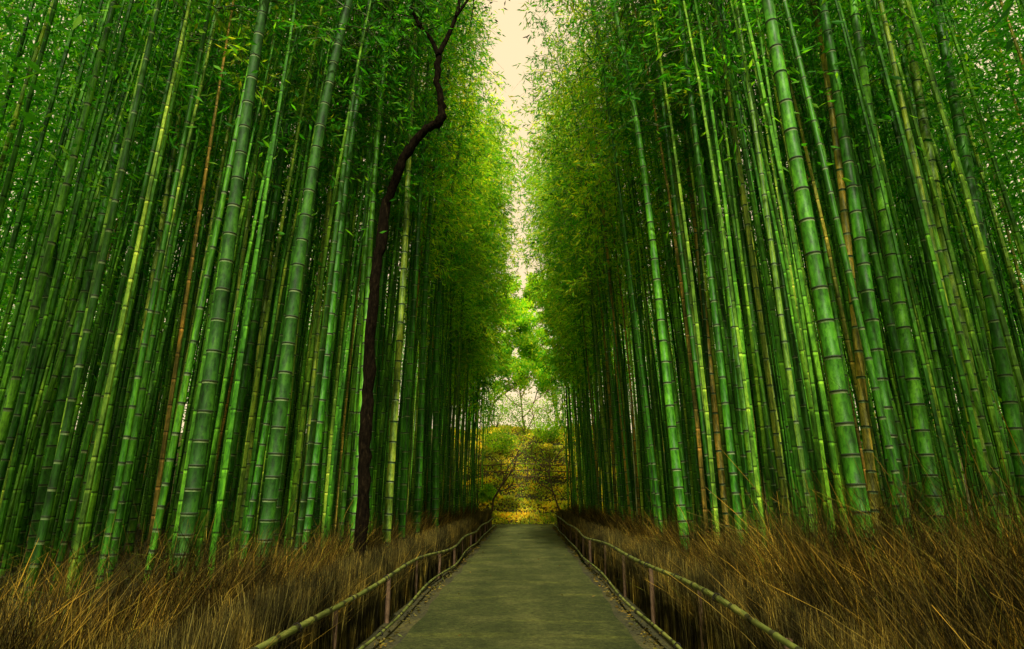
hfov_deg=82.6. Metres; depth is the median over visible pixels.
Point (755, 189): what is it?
bamboo plant
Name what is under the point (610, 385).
bamboo plant
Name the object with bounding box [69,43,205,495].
bamboo plant
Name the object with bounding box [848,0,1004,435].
bamboo plant
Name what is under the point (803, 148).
bamboo plant
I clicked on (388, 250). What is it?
bamboo plant
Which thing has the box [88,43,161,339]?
bamboo plant
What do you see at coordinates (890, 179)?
bamboo plant
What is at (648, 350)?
bamboo plant
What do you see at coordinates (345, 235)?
bamboo plant
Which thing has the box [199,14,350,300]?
bamboo plant
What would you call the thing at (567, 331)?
bamboo plant
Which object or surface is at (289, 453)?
bamboo plant
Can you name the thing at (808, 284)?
bamboo plant
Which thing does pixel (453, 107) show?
bamboo plant
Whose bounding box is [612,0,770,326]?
bamboo plant
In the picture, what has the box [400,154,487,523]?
bamboo plant
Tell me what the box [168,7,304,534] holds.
bamboo plant
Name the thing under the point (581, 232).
bamboo plant
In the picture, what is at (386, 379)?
bamboo plant
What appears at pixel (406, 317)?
bamboo plant
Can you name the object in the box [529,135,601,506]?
bamboo plant
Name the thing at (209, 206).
bamboo plant
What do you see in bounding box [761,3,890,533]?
bamboo plant
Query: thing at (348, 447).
bamboo plant
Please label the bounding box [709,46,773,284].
bamboo plant
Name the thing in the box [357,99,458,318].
bamboo plant
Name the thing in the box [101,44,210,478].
bamboo plant
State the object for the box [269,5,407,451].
bamboo plant
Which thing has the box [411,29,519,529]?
bamboo plant
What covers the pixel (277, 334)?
bamboo plant
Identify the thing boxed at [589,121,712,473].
bamboo plant
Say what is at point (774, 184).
bamboo plant
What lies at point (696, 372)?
bamboo plant
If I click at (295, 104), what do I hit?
bamboo plant
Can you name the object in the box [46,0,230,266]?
bamboo plant
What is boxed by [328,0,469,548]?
bamboo plant
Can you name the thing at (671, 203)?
bamboo plant
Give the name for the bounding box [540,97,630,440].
bamboo plant
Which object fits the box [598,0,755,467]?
bamboo plant
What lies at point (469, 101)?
bamboo plant
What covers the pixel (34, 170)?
bamboo thicket
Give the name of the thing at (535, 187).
bamboo plant
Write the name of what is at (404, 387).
bamboo plant
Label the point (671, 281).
bamboo plant
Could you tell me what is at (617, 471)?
bamboo plant
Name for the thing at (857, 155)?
bamboo plant
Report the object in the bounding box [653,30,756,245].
bamboo plant
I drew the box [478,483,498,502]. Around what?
shrub
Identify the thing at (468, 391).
bamboo plant
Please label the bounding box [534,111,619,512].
bamboo plant
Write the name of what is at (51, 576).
dry grass
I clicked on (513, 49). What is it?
sky
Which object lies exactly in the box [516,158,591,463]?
bamboo plant
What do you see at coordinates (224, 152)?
bamboo plant
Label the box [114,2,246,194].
bamboo plant
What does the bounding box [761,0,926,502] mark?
bamboo plant
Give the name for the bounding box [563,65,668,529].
bamboo plant
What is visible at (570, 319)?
bamboo plant
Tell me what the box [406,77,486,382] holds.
bamboo plant
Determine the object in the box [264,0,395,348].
bamboo plant
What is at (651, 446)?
bamboo plant
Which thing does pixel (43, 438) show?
bamboo plant
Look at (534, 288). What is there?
bamboo plant
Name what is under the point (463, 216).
bamboo plant
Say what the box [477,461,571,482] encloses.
log fence
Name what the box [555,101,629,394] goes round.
bamboo plant
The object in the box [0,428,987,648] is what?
ground
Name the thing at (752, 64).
bamboo plant
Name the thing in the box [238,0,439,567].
bamboo plant
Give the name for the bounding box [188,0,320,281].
bamboo plant
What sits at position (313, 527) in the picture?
bamboo plant
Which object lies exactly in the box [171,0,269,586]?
bamboo plant
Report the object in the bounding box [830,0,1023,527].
bamboo plant
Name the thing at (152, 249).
bamboo plant
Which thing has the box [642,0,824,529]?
bamboo plant
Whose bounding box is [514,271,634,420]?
leafy tree
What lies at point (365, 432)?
crooked tree
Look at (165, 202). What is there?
bamboo plant
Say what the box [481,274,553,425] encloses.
leafy tree
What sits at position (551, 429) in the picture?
shrub
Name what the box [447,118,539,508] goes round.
bamboo plant
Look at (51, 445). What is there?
bamboo plant
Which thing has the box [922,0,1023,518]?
bamboo plant
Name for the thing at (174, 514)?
bamboo plant
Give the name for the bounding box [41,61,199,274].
bamboo plant
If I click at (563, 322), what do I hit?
bamboo plant
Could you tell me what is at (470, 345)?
bamboo plant
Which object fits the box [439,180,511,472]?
bamboo plant
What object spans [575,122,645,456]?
bamboo plant
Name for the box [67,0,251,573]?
bamboo plant
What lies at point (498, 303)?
bamboo plant
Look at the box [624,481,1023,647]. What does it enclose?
dry grass
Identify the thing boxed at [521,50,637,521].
bamboo plant
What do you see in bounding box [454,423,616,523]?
bushes
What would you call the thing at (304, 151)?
bamboo plant
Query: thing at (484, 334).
bamboo plant
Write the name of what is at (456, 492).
bamboo plant
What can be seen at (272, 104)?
bamboo plant
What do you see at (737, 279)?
bamboo plant
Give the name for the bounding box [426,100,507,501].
bamboo plant
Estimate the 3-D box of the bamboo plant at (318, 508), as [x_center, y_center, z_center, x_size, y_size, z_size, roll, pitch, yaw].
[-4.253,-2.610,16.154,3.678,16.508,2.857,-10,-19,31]
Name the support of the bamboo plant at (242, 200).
on the ground at (663, 641)
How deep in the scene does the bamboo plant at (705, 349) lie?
11.70 m
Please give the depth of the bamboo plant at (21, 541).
9.34 m
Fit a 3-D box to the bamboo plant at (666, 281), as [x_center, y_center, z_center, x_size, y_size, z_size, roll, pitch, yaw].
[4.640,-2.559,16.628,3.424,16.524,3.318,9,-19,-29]
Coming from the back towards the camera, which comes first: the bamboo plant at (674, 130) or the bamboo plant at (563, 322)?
the bamboo plant at (563, 322)
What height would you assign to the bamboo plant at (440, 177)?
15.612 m
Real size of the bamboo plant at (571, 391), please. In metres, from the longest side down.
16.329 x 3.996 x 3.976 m
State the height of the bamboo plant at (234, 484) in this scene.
14.533 m
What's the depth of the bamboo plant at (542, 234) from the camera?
21.74 m
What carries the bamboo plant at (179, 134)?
on the ground at (663, 641)
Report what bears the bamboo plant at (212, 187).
on the ground at (663, 641)
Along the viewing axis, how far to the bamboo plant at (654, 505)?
14.01 m
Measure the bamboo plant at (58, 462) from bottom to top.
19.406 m
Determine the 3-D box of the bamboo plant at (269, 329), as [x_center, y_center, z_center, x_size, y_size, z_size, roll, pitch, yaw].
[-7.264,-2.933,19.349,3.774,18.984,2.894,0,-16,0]
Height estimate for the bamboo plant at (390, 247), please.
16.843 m
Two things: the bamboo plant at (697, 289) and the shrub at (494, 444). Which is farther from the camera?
the shrub at (494, 444)
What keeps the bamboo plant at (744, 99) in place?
on the ground at (663, 641)
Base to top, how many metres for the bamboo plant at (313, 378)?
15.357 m
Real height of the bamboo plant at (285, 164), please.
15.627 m
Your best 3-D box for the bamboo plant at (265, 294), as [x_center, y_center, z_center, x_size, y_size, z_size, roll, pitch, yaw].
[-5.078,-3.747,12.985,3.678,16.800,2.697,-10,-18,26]
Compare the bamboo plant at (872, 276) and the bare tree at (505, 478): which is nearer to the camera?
the bamboo plant at (872, 276)
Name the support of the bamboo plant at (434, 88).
on the ground at (663, 641)
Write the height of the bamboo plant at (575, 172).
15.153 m
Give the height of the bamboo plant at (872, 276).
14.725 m
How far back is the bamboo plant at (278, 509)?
9.86 m
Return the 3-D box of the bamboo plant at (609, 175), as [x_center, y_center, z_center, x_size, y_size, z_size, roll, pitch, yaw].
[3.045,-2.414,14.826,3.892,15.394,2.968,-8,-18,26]
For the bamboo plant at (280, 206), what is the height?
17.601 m
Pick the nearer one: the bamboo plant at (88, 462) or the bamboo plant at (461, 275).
the bamboo plant at (88, 462)
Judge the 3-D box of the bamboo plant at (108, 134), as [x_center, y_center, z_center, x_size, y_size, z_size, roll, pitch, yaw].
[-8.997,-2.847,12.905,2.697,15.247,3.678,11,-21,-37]
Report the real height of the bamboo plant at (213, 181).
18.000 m
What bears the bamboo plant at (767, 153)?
on the ground at (663, 641)
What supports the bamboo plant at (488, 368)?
on the ground at (663, 641)
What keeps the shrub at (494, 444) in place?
on the ground at (663, 641)
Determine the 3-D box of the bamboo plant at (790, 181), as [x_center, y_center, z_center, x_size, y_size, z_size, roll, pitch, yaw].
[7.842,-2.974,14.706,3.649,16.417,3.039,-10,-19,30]
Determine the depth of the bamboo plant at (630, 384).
16.10 m
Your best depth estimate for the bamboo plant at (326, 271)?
17.30 m
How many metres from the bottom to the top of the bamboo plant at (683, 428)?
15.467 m
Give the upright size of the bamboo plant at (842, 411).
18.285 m
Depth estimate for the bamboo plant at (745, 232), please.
10.09 m
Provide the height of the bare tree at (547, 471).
6.308 m
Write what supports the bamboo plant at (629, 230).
on the ground at (663, 641)
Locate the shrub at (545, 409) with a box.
[534,390,573,429]
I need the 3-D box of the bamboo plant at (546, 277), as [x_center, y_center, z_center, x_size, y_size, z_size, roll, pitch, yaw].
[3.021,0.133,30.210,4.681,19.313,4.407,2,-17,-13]
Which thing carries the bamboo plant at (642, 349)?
on the ground at (663, 641)
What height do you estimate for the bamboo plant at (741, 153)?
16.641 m
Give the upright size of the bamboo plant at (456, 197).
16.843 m
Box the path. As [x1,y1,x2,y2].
[392,524,642,648]
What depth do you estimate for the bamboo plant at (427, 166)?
16.53 m
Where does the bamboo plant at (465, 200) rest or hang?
on the ground at (663, 641)
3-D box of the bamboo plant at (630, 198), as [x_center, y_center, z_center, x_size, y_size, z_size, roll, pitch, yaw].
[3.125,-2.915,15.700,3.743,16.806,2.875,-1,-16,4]
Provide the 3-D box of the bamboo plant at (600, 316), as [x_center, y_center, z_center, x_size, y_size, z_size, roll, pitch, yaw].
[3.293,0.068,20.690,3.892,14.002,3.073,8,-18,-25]
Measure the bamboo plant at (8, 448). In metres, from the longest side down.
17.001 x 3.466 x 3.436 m
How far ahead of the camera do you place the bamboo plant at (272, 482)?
7.39 m
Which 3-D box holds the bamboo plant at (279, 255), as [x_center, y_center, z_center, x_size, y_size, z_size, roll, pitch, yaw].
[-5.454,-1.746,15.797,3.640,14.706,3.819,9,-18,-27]
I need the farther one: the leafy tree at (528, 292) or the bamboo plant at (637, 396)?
the leafy tree at (528, 292)
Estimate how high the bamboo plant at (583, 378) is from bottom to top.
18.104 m
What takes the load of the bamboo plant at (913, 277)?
on the ground at (663, 641)
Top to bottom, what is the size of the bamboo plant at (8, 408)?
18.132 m
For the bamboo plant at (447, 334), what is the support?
on the ground at (663, 641)
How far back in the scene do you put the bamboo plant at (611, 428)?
18.77 m
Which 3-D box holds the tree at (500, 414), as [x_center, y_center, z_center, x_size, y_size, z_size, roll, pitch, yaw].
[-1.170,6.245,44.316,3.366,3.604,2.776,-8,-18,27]
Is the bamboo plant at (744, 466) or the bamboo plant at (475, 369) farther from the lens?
the bamboo plant at (475, 369)
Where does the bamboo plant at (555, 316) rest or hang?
on the ground at (663, 641)
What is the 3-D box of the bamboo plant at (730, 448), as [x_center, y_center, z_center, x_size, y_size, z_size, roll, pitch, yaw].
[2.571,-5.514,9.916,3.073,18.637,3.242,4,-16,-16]
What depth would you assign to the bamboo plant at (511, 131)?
24.25 m
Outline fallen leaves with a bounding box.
[0,515,913,648]
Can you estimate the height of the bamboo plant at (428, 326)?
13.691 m
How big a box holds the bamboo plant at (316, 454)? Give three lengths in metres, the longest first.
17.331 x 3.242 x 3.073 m
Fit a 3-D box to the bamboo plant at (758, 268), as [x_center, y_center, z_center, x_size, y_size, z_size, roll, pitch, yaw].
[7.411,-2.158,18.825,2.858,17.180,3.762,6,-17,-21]
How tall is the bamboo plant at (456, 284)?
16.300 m
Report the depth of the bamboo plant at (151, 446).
17.21 m
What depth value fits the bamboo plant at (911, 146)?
7.17 m
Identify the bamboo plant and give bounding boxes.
[0,0,172,566]
[0,0,178,419]
[0,0,211,458]
[0,0,244,492]
[9,0,284,522]
[22,0,187,572]
[23,0,161,602]
[26,0,219,529]
[27,47,168,539]
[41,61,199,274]
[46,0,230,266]
[48,3,243,554]
[50,0,289,591]
[54,14,196,231]
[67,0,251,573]
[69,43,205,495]
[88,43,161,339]
[90,0,247,546]
[91,0,274,553]
[93,0,274,365]
[96,0,315,588]
[96,36,228,202]
[101,0,321,580]
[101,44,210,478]
[102,3,236,493]
[109,0,247,550]
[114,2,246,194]
[124,0,281,552]
[137,168,217,522]
[142,241,214,483]
[143,0,356,581]
[146,7,309,538]
[155,1,321,430]
[164,0,328,560]
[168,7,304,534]
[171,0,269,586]
[172,64,246,282]
[173,41,305,422]
[176,1,343,216]
[177,7,280,252]
[177,24,268,257]
[187,5,336,540]
[187,41,310,247]
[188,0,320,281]
[192,51,319,299]
[199,3,358,494]
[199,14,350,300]
[201,0,351,560]
[209,75,295,426]
[216,20,327,540]
[218,0,363,555]
[225,2,331,542]
[235,117,336,313]
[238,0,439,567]
[249,0,438,564]
[252,1,409,482]
[252,11,359,549]
[254,1,372,229]
[254,1,394,526]
[255,88,346,308]
[256,0,444,569]
[257,72,393,300]
[258,20,350,407]
[260,0,396,463]
[263,0,466,550]
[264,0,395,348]
[265,0,420,516]
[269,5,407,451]
[274,139,391,537]
[279,0,452,557]
[279,48,358,530]
[283,85,379,314]
[285,0,439,552]
[287,2,411,535]
[291,0,449,563]
[294,87,391,535]
[301,25,404,538]
[308,0,448,543]
[309,6,424,152]
[313,0,462,545]
[317,0,463,549]
[319,0,471,340]
[324,45,389,431]
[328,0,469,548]
[330,1,452,238]
[330,7,455,536]
[332,19,460,484]
[332,62,462,387]
[338,1,459,532]
[342,63,421,457]
[343,0,469,530]
[347,0,479,550]
[349,30,435,362]
[349,139,470,452]
[350,135,424,327]
[353,0,473,422]
[354,61,441,529]
[356,8,460,360]
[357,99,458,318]
[361,0,497,536]
[361,2,488,531]
[362,0,505,546]
[363,1,487,534]
[368,0,491,531]
[373,0,503,521]
[380,0,495,391]
[382,0,493,536]
[382,0,514,343]
[393,179,487,428]
[394,2,482,243]
[394,115,473,520]
[399,79,489,323]
[399,124,482,521]
[400,3,491,507]
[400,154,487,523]
[404,95,481,512]
[405,45,489,322]
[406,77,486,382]
[406,143,505,424]
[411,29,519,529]
[414,1,494,518]
[417,195,505,407]
[418,142,517,506]
[420,105,494,478]
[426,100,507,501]
[426,100,525,513]
[426,162,506,508]
[427,75,494,468]
[428,118,501,514]
[429,95,495,511]
[429,106,511,513]
[429,132,510,510]
[439,139,511,491]
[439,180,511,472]
[440,244,506,420]
[441,86,530,514]
[441,100,519,517]
[443,149,533,509]
[443,180,522,421]
[443,196,513,508]
[444,195,507,508]
[447,53,518,515]
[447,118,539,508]
[455,218,522,505]
[461,214,512,404]
[462,139,519,467]
[464,175,522,511]
[464,203,522,507]
[466,178,518,488]
[504,6,631,519]
[510,159,582,424]
[511,166,580,512]
[515,27,636,518]
[516,0,688,550]
[516,105,589,509]
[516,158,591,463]
[518,133,586,505]
[519,0,663,532]
[519,76,620,513]
[519,142,601,490]
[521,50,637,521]
[521,56,626,512]
[521,161,602,483]
[521,197,576,499]
[522,138,599,490]
[523,118,630,506]
[523,139,631,515]
[524,32,661,524]
[525,163,612,512]
[526,122,620,511]
[528,161,619,384]
[529,0,663,528]
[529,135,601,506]
[531,0,648,521]
[533,1,647,522]
[533,156,639,482]
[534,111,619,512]
[535,175,613,506]
[537,149,625,505]
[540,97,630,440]
[541,60,630,511]
[545,312,604,503]
[547,80,646,488]
[547,158,652,454]
[548,133,628,390]
[549,8,699,274]
[553,1,697,525]
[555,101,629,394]
[556,0,718,540]
[556,111,629,511]
[558,0,686,421]
[559,32,673,469]
[559,48,638,498]
[561,79,672,521]
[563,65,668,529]
[564,0,694,538]
[568,24,689,292]
[569,83,680,443]
[571,2,710,534]
[572,0,711,538]
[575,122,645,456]
[577,3,702,488]
[578,0,744,543]
[579,22,693,285]
[582,122,663,516]
[586,5,751,341]
[587,0,721,529]
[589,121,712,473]
[590,0,748,531]
[590,121,654,522]
[593,4,764,508]
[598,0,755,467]
[598,71,671,521]
[602,0,760,535]
[605,0,783,522]
[606,117,706,385]
[607,16,708,511]
[610,0,776,534]
[611,22,751,291]
[611,75,720,512]
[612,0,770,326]
[612,3,729,541]
[615,0,790,535]
[620,55,734,284]
[622,0,803,535]
[628,8,778,347]
[632,138,707,505]
[635,0,793,536]
[638,0,744,552]
[641,0,753,315]
[642,0,815,545]
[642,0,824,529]
[644,5,773,254]
[648,11,756,336]
[650,0,793,544]
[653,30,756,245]
[665,0,754,539]
[671,9,785,115]
[679,140,773,514]
[681,9,824,209]
[695,0,827,274]
[707,3,803,247]
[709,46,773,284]
[713,11,812,263]
[715,10,833,258]
[717,51,827,266]
[722,0,900,431]
[722,79,790,372]
[725,0,931,550]
[737,0,930,250]
[737,0,931,531]
[744,0,882,542]
[747,5,903,282]
[749,0,877,250]
[750,6,854,232]
[753,0,932,333]
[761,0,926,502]
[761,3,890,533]
[762,0,880,588]
[770,4,895,423]
[773,15,899,277]
[774,0,948,553]
[774,0,989,525]
[775,190,821,326]
[778,84,907,320]
[782,0,917,563]
[782,3,959,450]
[782,3,984,530]
[784,0,1014,553]
[787,0,1009,548]
[818,0,908,550]
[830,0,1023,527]
[833,1,1019,427]
[844,2,1009,242]
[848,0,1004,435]
[860,2,1015,293]
[862,6,1006,225]
[862,120,917,309]
[865,85,999,272]
[875,0,1023,308]
[878,0,993,534]
[893,68,1011,294]
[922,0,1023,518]
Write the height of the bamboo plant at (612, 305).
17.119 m
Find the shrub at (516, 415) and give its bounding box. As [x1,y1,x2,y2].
[498,393,550,432]
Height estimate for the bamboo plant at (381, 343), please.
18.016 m
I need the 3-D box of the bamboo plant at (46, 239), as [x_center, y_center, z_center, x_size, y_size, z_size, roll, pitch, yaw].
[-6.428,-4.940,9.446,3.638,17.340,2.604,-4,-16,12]
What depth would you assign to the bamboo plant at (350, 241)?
12.64 m
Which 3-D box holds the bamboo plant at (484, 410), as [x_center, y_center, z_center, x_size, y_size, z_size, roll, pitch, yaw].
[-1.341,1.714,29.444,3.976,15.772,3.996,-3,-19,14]
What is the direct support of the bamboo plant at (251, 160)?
on the ground at (663, 641)
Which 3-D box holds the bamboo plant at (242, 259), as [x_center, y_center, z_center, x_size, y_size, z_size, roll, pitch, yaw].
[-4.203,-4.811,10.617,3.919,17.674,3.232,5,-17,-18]
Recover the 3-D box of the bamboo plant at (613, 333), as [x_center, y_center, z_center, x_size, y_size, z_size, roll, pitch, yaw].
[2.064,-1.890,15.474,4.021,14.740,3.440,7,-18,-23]
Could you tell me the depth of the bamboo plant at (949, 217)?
14.44 m
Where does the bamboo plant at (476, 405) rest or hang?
on the ground at (663, 641)
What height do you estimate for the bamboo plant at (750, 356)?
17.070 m
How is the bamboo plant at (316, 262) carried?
on the ground at (663, 641)
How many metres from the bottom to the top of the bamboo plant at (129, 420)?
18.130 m
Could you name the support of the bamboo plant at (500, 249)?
on the ground at (663, 641)
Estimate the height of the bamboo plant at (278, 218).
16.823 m
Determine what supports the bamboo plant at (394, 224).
on the ground at (663, 641)
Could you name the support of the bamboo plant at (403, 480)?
on the ground at (663, 641)
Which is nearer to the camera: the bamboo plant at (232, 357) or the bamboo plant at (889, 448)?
the bamboo plant at (889, 448)
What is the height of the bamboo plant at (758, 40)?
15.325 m
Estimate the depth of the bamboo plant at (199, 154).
15.02 m
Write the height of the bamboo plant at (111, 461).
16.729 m
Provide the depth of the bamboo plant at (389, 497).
10.89 m
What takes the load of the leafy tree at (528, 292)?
on the ground at (663, 641)
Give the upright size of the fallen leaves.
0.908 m
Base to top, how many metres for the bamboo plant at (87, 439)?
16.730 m
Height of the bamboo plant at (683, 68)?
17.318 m
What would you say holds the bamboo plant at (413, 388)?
on the ground at (663, 641)
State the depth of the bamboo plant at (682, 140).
11.44 m
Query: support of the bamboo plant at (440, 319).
on the ground at (663, 641)
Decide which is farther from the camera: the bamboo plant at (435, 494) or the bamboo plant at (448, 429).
the bamboo plant at (448, 429)
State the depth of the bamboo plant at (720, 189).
15.85 m
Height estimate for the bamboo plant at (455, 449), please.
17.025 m
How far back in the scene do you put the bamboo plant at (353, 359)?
18.45 m
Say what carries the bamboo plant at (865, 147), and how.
on the ground at (663, 641)
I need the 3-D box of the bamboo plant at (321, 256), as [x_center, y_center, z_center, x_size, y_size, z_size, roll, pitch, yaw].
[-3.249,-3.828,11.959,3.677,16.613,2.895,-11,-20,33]
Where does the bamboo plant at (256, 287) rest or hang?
on the ground at (663, 641)
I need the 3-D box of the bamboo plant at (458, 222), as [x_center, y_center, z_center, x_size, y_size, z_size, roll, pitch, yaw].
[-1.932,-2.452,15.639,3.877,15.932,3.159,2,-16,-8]
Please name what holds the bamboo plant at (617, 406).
on the ground at (663, 641)
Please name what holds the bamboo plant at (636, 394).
on the ground at (663, 641)
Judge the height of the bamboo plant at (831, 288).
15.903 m
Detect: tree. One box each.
[340,0,509,565]
[477,385,516,427]
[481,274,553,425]
[488,407,566,510]
[495,283,557,425]
[498,419,581,508]
[505,381,560,427]
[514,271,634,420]
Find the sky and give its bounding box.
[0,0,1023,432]
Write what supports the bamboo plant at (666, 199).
on the ground at (663, 641)
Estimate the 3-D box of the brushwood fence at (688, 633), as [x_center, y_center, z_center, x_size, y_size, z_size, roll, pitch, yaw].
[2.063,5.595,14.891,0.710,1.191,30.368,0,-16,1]
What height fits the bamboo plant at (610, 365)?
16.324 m
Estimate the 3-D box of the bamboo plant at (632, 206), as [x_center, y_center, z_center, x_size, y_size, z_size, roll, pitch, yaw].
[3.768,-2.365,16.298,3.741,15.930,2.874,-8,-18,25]
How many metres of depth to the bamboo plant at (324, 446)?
11.70 m
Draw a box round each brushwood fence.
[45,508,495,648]
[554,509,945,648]
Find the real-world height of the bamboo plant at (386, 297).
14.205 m
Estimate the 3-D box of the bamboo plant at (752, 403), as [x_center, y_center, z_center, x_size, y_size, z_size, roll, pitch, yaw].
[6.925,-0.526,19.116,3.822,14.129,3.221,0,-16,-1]
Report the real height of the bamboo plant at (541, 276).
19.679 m
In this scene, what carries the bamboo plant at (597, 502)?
on the ground at (663, 641)
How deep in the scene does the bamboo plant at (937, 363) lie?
11.00 m
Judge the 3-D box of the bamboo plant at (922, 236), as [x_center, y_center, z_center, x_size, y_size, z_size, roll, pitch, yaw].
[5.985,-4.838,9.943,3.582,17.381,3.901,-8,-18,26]
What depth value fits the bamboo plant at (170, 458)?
7.07 m
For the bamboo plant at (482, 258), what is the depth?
21.62 m
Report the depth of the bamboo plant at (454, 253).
19.72 m
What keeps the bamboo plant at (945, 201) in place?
on the ground at (663, 641)
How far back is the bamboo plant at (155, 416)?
18.42 m
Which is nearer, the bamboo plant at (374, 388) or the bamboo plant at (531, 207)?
the bamboo plant at (374, 388)
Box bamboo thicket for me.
[0,0,1023,598]
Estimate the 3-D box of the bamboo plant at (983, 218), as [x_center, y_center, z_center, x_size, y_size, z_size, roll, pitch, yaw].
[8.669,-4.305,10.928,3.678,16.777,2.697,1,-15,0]
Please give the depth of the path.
8.63 m
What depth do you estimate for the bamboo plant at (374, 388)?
12.22 m
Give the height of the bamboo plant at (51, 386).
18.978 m
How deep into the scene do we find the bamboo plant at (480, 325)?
25.89 m
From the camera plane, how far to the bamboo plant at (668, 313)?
19.40 m
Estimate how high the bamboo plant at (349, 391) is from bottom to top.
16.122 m
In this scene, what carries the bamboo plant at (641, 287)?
on the ground at (663, 641)
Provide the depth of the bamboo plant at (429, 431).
17.45 m
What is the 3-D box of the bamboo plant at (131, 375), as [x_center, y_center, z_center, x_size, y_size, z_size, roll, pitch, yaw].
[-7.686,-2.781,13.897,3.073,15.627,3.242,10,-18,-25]
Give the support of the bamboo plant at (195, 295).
on the ground at (663, 641)
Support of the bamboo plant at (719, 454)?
on the ground at (663, 641)
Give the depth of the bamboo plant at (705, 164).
13.96 m
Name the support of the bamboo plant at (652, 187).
on the ground at (663, 641)
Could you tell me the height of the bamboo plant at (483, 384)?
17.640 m
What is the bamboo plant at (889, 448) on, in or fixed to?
on the ground at (663, 641)
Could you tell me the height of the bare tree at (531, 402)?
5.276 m
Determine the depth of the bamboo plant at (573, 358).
27.07 m
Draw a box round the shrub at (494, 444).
[484,427,519,454]
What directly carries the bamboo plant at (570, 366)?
on the ground at (663, 641)
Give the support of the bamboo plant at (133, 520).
on the ground at (663, 641)
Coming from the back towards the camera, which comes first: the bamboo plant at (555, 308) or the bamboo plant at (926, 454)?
the bamboo plant at (555, 308)
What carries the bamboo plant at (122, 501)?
on the ground at (663, 641)
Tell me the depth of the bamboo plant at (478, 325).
23.24 m
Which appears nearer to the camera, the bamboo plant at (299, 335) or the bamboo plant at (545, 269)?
the bamboo plant at (299, 335)
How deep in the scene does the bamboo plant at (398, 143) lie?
12.57 m
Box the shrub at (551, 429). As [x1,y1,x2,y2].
[531,420,563,442]
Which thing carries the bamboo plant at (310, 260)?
on the ground at (663, 641)
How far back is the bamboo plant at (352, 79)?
13.90 m
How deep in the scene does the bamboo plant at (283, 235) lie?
16.64 m
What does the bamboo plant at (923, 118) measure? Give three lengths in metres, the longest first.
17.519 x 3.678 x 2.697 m
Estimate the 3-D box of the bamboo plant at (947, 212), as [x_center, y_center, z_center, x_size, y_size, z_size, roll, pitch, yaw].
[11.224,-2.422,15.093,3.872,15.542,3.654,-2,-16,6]
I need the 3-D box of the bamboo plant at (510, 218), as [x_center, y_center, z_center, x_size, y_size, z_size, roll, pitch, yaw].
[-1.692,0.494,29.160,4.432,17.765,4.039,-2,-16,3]
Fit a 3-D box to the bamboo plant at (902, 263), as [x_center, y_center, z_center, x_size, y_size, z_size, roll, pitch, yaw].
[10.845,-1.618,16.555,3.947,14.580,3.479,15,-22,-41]
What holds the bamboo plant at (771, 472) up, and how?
on the ground at (663, 641)
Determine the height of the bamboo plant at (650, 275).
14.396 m
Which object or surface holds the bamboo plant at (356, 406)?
on the ground at (663, 641)
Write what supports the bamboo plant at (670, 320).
on the ground at (663, 641)
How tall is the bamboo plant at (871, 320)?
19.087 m
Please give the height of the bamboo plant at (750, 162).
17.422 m
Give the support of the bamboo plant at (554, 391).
on the ground at (663, 641)
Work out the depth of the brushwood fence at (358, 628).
5.77 m
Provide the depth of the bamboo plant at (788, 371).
7.94 m
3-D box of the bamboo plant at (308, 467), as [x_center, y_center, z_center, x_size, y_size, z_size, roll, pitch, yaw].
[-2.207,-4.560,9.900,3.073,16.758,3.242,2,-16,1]
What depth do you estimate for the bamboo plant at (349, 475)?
13.82 m
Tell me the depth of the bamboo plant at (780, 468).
8.73 m
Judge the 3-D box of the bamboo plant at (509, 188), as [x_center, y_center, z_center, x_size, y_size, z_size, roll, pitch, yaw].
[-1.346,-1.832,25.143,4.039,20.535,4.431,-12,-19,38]
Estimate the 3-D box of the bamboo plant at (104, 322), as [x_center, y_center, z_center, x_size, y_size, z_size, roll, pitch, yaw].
[-7.496,-5.351,13.081,2.604,20.098,3.638,-8,-19,24]
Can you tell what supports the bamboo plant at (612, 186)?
on the ground at (663, 641)
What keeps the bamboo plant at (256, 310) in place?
on the ground at (663, 641)
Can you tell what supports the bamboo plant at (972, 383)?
on the ground at (663, 641)
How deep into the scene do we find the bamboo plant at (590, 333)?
23.72 m
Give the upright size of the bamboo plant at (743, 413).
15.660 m
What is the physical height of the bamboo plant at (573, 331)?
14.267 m
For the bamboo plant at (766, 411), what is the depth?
9.71 m
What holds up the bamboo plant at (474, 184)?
on the ground at (663, 641)
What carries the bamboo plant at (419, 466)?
on the ground at (663, 641)
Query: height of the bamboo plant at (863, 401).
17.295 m
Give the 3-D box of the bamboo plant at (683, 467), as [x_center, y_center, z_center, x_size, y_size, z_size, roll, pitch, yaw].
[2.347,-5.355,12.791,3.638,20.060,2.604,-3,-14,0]
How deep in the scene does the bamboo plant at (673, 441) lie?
9.96 m
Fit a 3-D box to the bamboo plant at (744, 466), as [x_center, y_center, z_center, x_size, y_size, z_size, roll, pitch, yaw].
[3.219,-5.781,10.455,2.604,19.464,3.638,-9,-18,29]
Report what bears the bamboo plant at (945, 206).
on the ground at (663, 641)
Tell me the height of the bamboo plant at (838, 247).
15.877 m
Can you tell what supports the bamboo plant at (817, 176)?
on the ground at (663, 641)
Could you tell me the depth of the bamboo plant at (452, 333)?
20.50 m
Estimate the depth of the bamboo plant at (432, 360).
22.49 m
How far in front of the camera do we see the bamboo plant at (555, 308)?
28.36 m
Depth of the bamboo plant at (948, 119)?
14.76 m
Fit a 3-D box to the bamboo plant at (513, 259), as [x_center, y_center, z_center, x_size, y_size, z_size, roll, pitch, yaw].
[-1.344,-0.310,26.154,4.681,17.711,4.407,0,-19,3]
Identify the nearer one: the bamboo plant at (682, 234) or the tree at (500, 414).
the bamboo plant at (682, 234)
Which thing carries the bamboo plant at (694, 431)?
on the ground at (663, 641)

